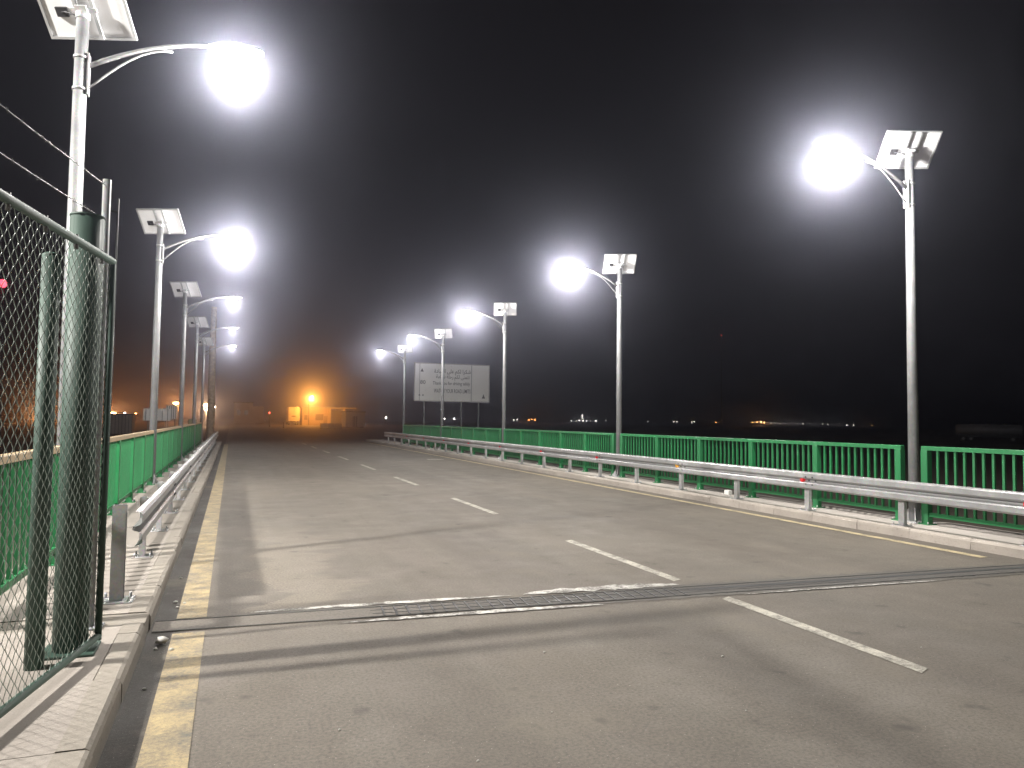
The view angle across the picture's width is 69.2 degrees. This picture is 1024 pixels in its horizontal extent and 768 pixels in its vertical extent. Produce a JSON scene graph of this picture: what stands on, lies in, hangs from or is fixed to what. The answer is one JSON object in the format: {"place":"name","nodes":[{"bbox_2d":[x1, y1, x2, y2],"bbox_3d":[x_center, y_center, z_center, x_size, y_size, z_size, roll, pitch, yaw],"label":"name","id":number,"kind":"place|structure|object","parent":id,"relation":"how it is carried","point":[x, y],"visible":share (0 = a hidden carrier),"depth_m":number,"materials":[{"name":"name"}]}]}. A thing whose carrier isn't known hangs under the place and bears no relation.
{"place":"outdoors","nodes":[
{"label":"outdoors","id":0,"kind":"place"},
{"bbox_2d":[0,625,121,767],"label":"pavement","id":1,"kind":"structure","parent":0,"point":[34,725],"depth_m":4.01,"materials":[{"name":"concrete"}]},
{"bbox_2d":[23,252,61,670],"bbox_3d":[-2.915,0.456,4.613,0.110,2.578,0.109,2,-3,-21],"label":"gate post","id":2,"kind":"object","parent":1,"relation":"on","point":[42,439],"visible":0.72,"depth_m":4.58,"materials":[{"name":"metal"}]},
{"bbox_2d":[0,104,119,630],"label":"barbed wire fence","id":3,"kind":"object","parent":1,"relation":"on","point":[106,198],"visible":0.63,"depth_m":5.51,"materials":[{"name":"metal"}]},
{"bbox_2d":[44,212,105,660],"bbox_3d":[-2.888,0.312,4.951,0.320,2.901,0.320,2,-3,-21],"label":"gate post","id":4,"kind":"object","parent":1,"relation":"on","point":[88,227],"visible":0.81,"depth_m":4.88,"materials":[{"name":"metal"}]},
{"bbox_2d":[0,188,116,718],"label":"chain link gate","id":5,"kind":"structure","parent":4,"relation":"attached to","point":[9,200],"depth_m":4.30,"materials":[{"name":"grey metal"}]},
{"bbox_2d":[0,442,217,622],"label":"pavement","id":6,"kind":"structure","parent":0,"point":[137,571],"depth_m":8.20,"materials":[{"name":"concrete"}]},
{"bbox_2d":[0,446,59,595],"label":"bridge railing","id":7,"kind":"object","parent":6,"relation":"on","point":[18,519],"visible":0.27,"depth_m":6.35,"materials":[{"name":"green metal"}]},
{"bbox_2d":[103,504,135,604],"bbox_3d":[-3.318,1.423,6.258,0.260,0.800,0.260,2,-3,-21],"label":"barrier post","id":8,"kind":"object","parent":6,"relation":"on","point":[118,555],"visible":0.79,"depth_m":6.21,"materials":[{"name":"metal"}]},
{"bbox_2d":[98,430,154,531],"bbox_3d":[-6.587,1.479,12.585,0.200,1.232,9.280,2,-3,-21],"label":"bridge railing","id":9,"kind":"object","parent":6,"relation":"on","point":[131,458],"visible":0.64,"depth_m":13.21,"materials":[{"name":"green metal"}]},
{"bbox_2d":[37,0,263,445],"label":"solar street lamp","id":10,"kind":"object","parent":6,"relation":"on","point":[81,23],"visible":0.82,"depth_m":8.32,"materials":[{"name":"metal"}]},
{"bbox_2d":[155,426,181,476],"bbox_3d":[-10.046,1.890,21.745,0.200,1.232,9.480,2,-3,-21],"label":"bridge railing","id":11,"kind":"object","parent":6,"relation":"on","point":[168,448],"visible":0.87,"depth_m":20.83,"materials":[{"name":"green metal"}]},
{"bbox_2d":[131,431,217,558],"bbox_3d":[-10.579,2.336,25.547,0.284,0.705,40.578,2,-3,-21],"label":"guardrail","id":12,"kind":"object","parent":6,"relation":"on","point":[152,509],"visible":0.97,"depth_m":9.94,"materials":[{"name":"metal"}]},
{"bbox_2d":[182,424,194,457],"bbox_3d":[-13.522,2.303,30.952,0.200,1.232,9.380,2,-3,-21],"label":"bridge railing","id":13,"kind":"object","parent":6,"relation":"on","point":[188,438],"visible":0.79,"depth_m":30.97,"materials":[{"name":"green metal"}]},
{"bbox_2d":[136,208,247,483],"bbox_3d":[-7.595,-0.874,17.455,2.442,6.388,0.617,1,-3,-14],"label":"solar street lamp","id":14,"kind":"object","parent":6,"relation":"on","point":[159,222],"visible":0.91,"depth_m":17.28,"materials":[{"name":"metal"}]},
{"bbox_2d":[195,422,201,447],"bbox_3d":[-16.795,2.691,39.621,0.200,1.232,8.330,2,-3,-21],"label":"bridge railing","id":15,"kind":"object","parent":6,"relation":"on","point":[198,427],"visible":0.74,"depth_m":39.60,"materials":[{"name":"green metal"}]},
{"bbox_2d":[169,281,241,460],"bbox_3d":[-11.089,-0.459,26.709,2.442,6.388,0.617,1,-3,-14],"label":"solar street lamp","id":16,"kind":"object","parent":6,"relation":"on","point":[184,289],"visible":0.92,"depth_m":26.53,"materials":[{"name":"metal"}]},
{"bbox_2d":[186,316,239,448],"bbox_3d":[-14.547,-0.049,35.869,2.442,6.388,0.617,1,-3,-14],"label":"solar street lamp","id":17,"kind":"object","parent":6,"relation":"on","point":[196,322],"visible":0.94,"depth_m":35.69,"materials":[{"name":"metal"}]},
{"bbox_2d":[198,337,237,442],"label":"solar street lamp","id":18,"kind":"object","parent":6,"relation":"on","point":[205,341],"visible":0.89,"depth_m":44.84,"materials":[{"name":"metal"}]},
{"bbox_2d":[233,402,263,422],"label":"warehouse","id":19,"kind":"structure","parent":0,"point":[246,412],"depth_m":221.31,"materials":[{"name":"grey paint"}]},
{"bbox_2d":[300,407,356,424],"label":"guard house","id":20,"kind":"structure","parent":0,"point":[318,415],"depth_m":192.76,"materials":[{"name":"grey paint"}]},
{"bbox_2d":[315,414,323,420],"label":"window","id":21,"kind":"structure","parent":20,"relation":"in","point":[318,417],"depth_m":192.52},
{"bbox_2d":[135,425,531,440],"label":"junction road","id":22,"kind":"structure","parent":0,"point":[266,433],"depth_m":84.34,"materials":[{"name":"grey asphalt"}]},
{"bbox_2d":[320,423,341,428],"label":"concrete barrier","id":23,"kind":"object","parent":22,"relation":"on","point":[329,425],"visible":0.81,"depth_m":119.09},
{"bbox_2d":[341,411,364,427],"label":"site cabin","id":24,"kind":"object","parent":22,"relation":"on","point":[349,419],"visible":0.98,"depth_m":144.44,"materials":[{"name":"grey paint"}]},
{"bbox_2d":[352,416,356,426],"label":"door","id":25,"kind":"structure","parent":24,"relation":"in","point":[353,422],"depth_m":144.25,"materials":[{"name":"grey paint"}]},
{"bbox_2d":[0,415,1023,570],"bbox_3d":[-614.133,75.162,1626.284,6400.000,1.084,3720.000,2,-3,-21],"label":"ground","id":26,"kind":"structure","parent":0,"point":[928,436],"depth_m":95.16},
{"bbox_2d":[0,279,6,448],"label":"warning mast","id":27,"kind":"object","parent":26,"relation":"on","point":[4,285],"visible":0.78,"depth_m":40.84,"materials":[{"name":"metal"}]},
{"bbox_2d":[110,413,136,433],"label":"site cabin","id":28,"kind":"object","parent":26,"relation":"on","point":[122,423],"visible":0.55,"depth_m":71.29,"materials":[{"name":"grey metal"}]},
{"bbox_2d":[143,408,170,430],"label":"sign board","id":29,"kind":"object","parent":26,"relation":"on","point":[163,414],"visible":0.52,"depth_m":49.80,"materials":[{"name":"white paint"}]},
{"bbox_2d":[166,405,176,427],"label":"sign board","id":30,"kind":"object","parent":26,"relation":"on","point":[173,414],"visible":0.59,"depth_m":52.36,"materials":[{"name":"white paint"}]},
{"bbox_2d":[286,406,299,424],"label":"box truck","id":31,"kind":"object","parent":26,"relation":"on","point":[292,414],"visible":1,"depth_m":182.83,"materials":[{"name":"grey paint"}]},
{"bbox_2d":[413,362,489,450],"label":"billboard","id":32,"kind":"object","parent":26,"relation":"on","point":[466,383],"visible":0.88,"depth_m":57.10,"materials":[{"name":"metal"}]},
{"bbox_2d":[955,424,1022,441],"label":"tanker trailer","id":33,"kind":"object","parent":26,"relation":"on","point":[970,432],"visible":0.98,"depth_m":134.57,"materials":[{"name":"metal"}]},
{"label":"bridge deck","id":34,"kind":"structure","parent":26,"relation":"on","visible":0},
{"bbox_2d":[47,623,144,767],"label":"kerb","id":35,"kind":"structure","parent":34,"relation":"on","point":[82,743],"depth_m":4.02,"materials":[{"name":"concrete"}]},
{"bbox_2d":[128,442,220,629],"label":"kerb","id":36,"kind":"structure","parent":34,"relation":"on","point":[149,595],"depth_m":8.19,"materials":[{"name":"concrete"}]},
{"bbox_2d":[205,307,216,440],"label":"utility pole","id":37,"kind":"object","parent":34,"relation":"on","point":[211,399],"visible":0.79,"depth_m":52.74,"materials":[{"name":"grey metal"}]},
{"bbox_2d":[366,439,1023,558],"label":"kerb","id":38,"kind":"structure","parent":34,"relation":"on","point":[985,545],"depth_m":13.39,"materials":[{"name":"concrete"}]},
{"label":"pavement","id":39,"kind":"structure","parent":34,"relation":"on","visible":0},
{"bbox_2d":[918,446,1023,529],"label":"bridge railing","id":40,"kind":"object","parent":39,"relation":"on","point":[927,514],"visible":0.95,"depth_m":11.14,"materials":[{"name":"green metal"}]},
{"bbox_2d":[0,0,1023,427],"label":"sky","id":41,"kind":"structure","parent":0,"point":[389,170],"materials":[{"name":"black"}]},
{"bbox_2d":[96,441,1023,767],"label":"road","id":42,"kind":"structure","parent":0,"point":[638,683],"depth_m":5.81,"materials":[{"name":"grey asphalt"}]},
{"bbox_2d":[155,636,168,643],"bbox_3d":[-2.613,1.908,5.541,0.082,0.050,0.076,0,-3,12],"label":"stone","id":43,"kind":"object","parent":42,"relation":"on","point":[161,639],"visible":1,"depth_m":5.52,"materials":[{"name":"white stone"}]},
{"bbox_2d":[136,631,204,767],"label":"edge line","id":44,"kind":"object","parent":42,"relation":"on","point":[166,742],"visible":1,"depth_m":4.32,"materials":[{"name":"yellow paint"}]},
{"bbox_2d":[176,444,227,618],"bbox_3d":[-10.312,2.878,26.414,0.235,0.001,43.100,2,-3,-21],"label":"edge line","id":45,"kind":"object","parent":42,"relation":"on","point":[195,597],"visible":0.98,"depth_m":8.78,"materials":[{"name":"yellow paint"}]},
{"bbox_2d":[394,477,417,484],"bbox_3d":[-2.958,2.681,20.583,0.130,0.001,2.930,2,-3,-21],"label":"lane marking","id":46,"kind":"object","parent":42,"relation":"on","point":[406,481],"visible":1,"depth_m":20.34,"materials":[{"name":"white paint"}]},
{"bbox_2d":[451,498,498,513],"bbox_3d":[-0.794,2.424,14.853,0.130,0.001,2.930,2,-3,-21],"label":"lane marking","id":47,"kind":"object","parent":42,"relation":"on","point":[476,506],"visible":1,"depth_m":14.63,"materials":[{"name":"white paint"}]},
{"bbox_2d":[0,564,1023,637],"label":"expansion joint","id":48,"kind":"object","parent":42,"relation":"on","point":[635,591],"visible":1,"depth_m":7.05,"materials":[{"name":"grey metal"}]},
{"bbox_2d":[567,540,679,580],"bbox_3d":[1.297,2.176,9.315,0.130,0.001,2.840,2,-3,-21],"label":"lane marking","id":49,"kind":"object","parent":42,"relation":"on","point":[659,573],"visible":1,"depth_m":9.05,"materials":[{"name":"white paint"}]},
{"bbox_2d":[366,442,984,557],"bbox_3d":[-2.518,3.281,32.576,0.150,0.001,49.050,2,-3,-21],"label":"edge line","id":50,"kind":"object","parent":42,"relation":"on","point":[963,553],"visible":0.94,"depth_m":13.49,"materials":[{"name":"yellow paint"}]},
{"bbox_2d":[723,597,927,672],"bbox_3d":[2.474,2.036,6.197,0.130,0.001,2.290,2,-3,-21],"label":"lane marking","id":51,"kind":"object","parent":42,"relation":"on","point":[886,656],"visible":1,"depth_m":5.93,"materials":[{"name":"white paint"}]},
{"bbox_2d":[369,439,1023,544],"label":"pavement","id":52,"kind":"structure","parent":0,"point":[1010,537],"depth_m":13.85,"materials":[{"name":"concrete"}]},
{"bbox_2d":[376,344,412,443],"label":"solar street lamp","id":53,"kind":"object","parent":52,"relation":"on","point":[407,348],"visible":0.94,"depth_m":47.86,"materials":[{"name":"metal"}]},
{"bbox_2d":[402,424,439,447],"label":"bridge railing","id":54,"kind":"object","parent":52,"relation":"on","point":[426,430],"visible":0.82,"depth_m":42.84,"materials":[{"name":"green metal"}]},
{"bbox_2d":[408,328,452,449],"bbox_3d":[-4.342,0.234,38.992,2.462,6.388,0.644,2,-3,-16],"label":"solar street lamp","id":55,"kind":"object","parent":52,"relation":"on","point":[443,334],"visible":0.95,"depth_m":39.15,"materials":[{"name":"metal"}]},
{"bbox_2d":[440,426,501,457],"bbox_3d":[-2.038,2.626,34.578,0.200,1.232,9.200,2,-3,-21],"label":"bridge railing","id":56,"kind":"object","parent":52,"relation":"on","point":[482,434],"visible":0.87,"depth_m":33.70,"materials":[{"name":"green metal"}]},
{"bbox_2d":[460,302,516,458],"bbox_3d":[-0.990,-0.164,30.112,2.462,6.388,0.644,2,-3,-16],"label":"solar street lamp","id":57,"kind":"object","parent":52,"relation":"on","point":[505,309],"visible":0.9,"depth_m":30.27,"materials":[{"name":"metal"}]},
{"bbox_2d":[503,429,615,475],"bbox_3d":[1.333,2.226,25.652,0.200,1.232,9.300,2,-3,-21],"label":"bridge railing","id":58,"kind":"object","parent":52,"relation":"on","point":[583,440],"visible":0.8,"depth_m":24.62,"materials":[{"name":"green metal"}]},
{"bbox_2d":[558,254,636,476],"bbox_3d":[2.399,-0.567,21.139,2.462,6.388,0.644,2,-3,-16],"label":"solar street lamp","id":59,"kind":"object","parent":52,"relation":"on","point":[619,265],"visible":0.91,"depth_m":21.29,"materials":[{"name":"metal"}]},
{"bbox_2d":[384,432,1023,545],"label":"guardrail","id":60,"kind":"object","parent":52,"relation":"on","point":[903,493],"visible":0.99,"depth_m":13.54,"materials":[{"name":"metal"}]},
{"bbox_2d":[724,490,731,494],"bbox_3d":[4.724,2.367,16.228,0.141,0.100,0.108,3,-4,-42],"label":"litter box","id":61,"kind":"object","parent":52,"relation":"on","point":[727,492],"visible":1,"depth_m":16.19,"materials":[{"name":"paper"}]},
{"bbox_2d":[618,434,904,520],"bbox_3d":[4.756,1.819,16.585,0.200,1.232,9.500,2,-3,-21],"label":"bridge railing","id":62,"kind":"object","parent":52,"relation":"on","point":[899,460],"visible":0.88,"depth_m":15.20,"materials":[{"name":"green metal"}]},
{"bbox_2d":[814,130,942,523],"bbox_3d":[5.857,-0.977,11.979,2.462,6.388,0.644,2,-3,-16],"label":"solar street lamp","id":63,"kind":"object","parent":52,"relation":"on","point":[909,151],"visible":0.94,"depth_m":12.12,"materials":[{"name":"metal"}]},
{"bbox_2d":[721,335,721,430],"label":"warning mast","id":64,"kind":"object","parent":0,"point":[721,381],"visible":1,"depth_m":275.19,"materials":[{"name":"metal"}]}
]}

